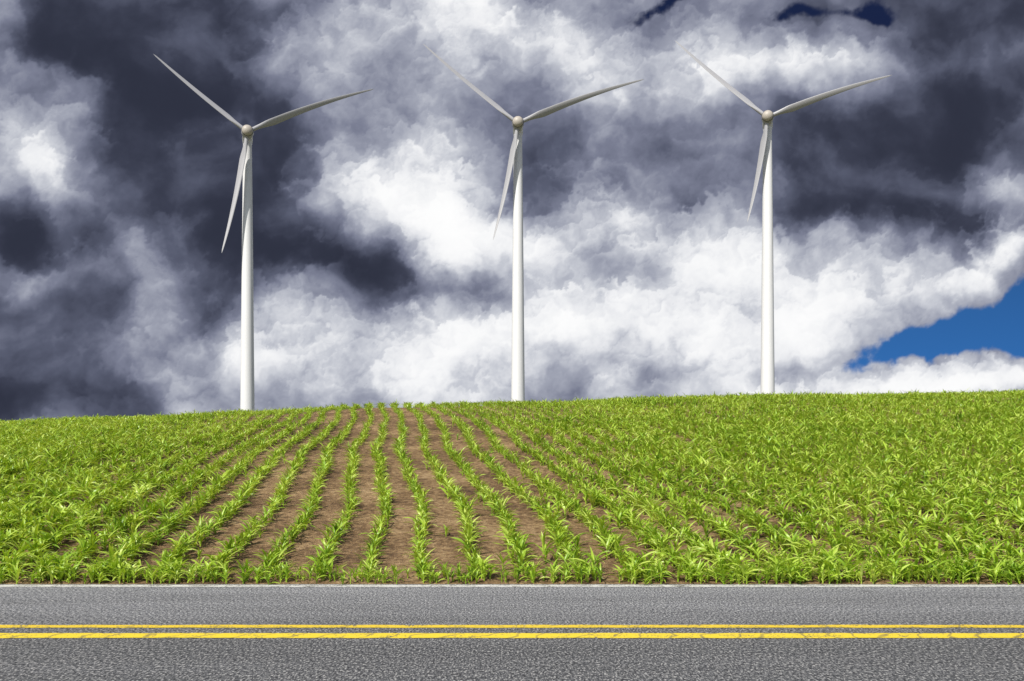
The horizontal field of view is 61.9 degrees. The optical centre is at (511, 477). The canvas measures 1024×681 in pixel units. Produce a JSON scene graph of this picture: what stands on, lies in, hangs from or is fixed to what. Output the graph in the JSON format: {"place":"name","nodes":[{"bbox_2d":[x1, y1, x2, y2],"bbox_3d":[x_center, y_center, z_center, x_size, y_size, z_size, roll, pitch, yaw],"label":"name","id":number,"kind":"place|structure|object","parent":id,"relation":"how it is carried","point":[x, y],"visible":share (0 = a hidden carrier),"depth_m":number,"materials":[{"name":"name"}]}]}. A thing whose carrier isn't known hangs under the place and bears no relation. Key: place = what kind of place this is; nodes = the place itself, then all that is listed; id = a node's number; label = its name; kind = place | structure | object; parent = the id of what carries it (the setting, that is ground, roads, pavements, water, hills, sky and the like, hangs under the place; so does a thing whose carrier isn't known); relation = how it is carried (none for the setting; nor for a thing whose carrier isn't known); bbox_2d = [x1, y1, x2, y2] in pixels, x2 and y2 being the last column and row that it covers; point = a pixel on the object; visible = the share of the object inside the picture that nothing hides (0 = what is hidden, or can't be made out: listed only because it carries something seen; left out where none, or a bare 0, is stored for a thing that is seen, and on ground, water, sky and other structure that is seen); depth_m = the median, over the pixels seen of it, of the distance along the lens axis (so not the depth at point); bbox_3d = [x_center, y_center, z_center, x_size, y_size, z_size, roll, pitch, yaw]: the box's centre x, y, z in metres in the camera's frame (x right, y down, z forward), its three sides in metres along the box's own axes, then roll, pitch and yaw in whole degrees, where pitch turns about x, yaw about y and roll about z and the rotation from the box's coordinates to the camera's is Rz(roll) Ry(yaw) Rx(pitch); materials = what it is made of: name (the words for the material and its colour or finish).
{"place":"outdoors","nodes":[
{"label":"outdoors","id":0,"kind":"place"},
{"bbox_2d":[0,0,1023,421],"bbox_3d":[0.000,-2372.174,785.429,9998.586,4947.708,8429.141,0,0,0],"label":"sky","id":1,"kind":"structure","parent":0,"point":[382,262],"depth_m":4492.17,"materials":[{"name":"grey"}]},
{"bbox_2d":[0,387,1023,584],"bbox_3d":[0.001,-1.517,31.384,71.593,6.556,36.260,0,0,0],"label":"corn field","id":2,"kind":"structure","parent":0,"point":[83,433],"depth_m":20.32,"materials":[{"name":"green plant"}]},
{"bbox_2d":[0,584,1023,680],"bbox_3d":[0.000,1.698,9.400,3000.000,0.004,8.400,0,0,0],"label":"road","id":3,"kind":"structure","parent":0,"point":[510,632],"depth_m":9.36,"materials":[{"name":"grey asphalt"}]},
{"bbox_2d":[0,397,1023,583],"bbox_3d":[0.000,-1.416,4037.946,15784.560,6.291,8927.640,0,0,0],"label":"ground","id":4,"kind":"structure","parent":0,"point":[397,542],"depth_m":18.35,"materials":[{"name":"soil"}]},
{"bbox_2d":[155,55,372,410],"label":"wind turbine","id":5,"kind":"object","parent":4,"relation":"on","point":[247,399],"visible":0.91,"depth_m":244.58,"materials":[{"name":"white paint"}]},
{"bbox_2d":[424,45,643,400],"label":"wind turbine","id":6,"kind":"object","parent":4,"relation":"on","point":[517,362],"visible":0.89,"depth_m":244.38,"materials":[{"name":"white paint"}]},
{"bbox_2d":[676,41,890,394],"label":"wind turbine","id":7,"kind":"object","parent":4,"relation":"on","point":[767,316],"visible":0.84,"depth_m":244.53,"materials":[{"name":"white paint"}]}
]}

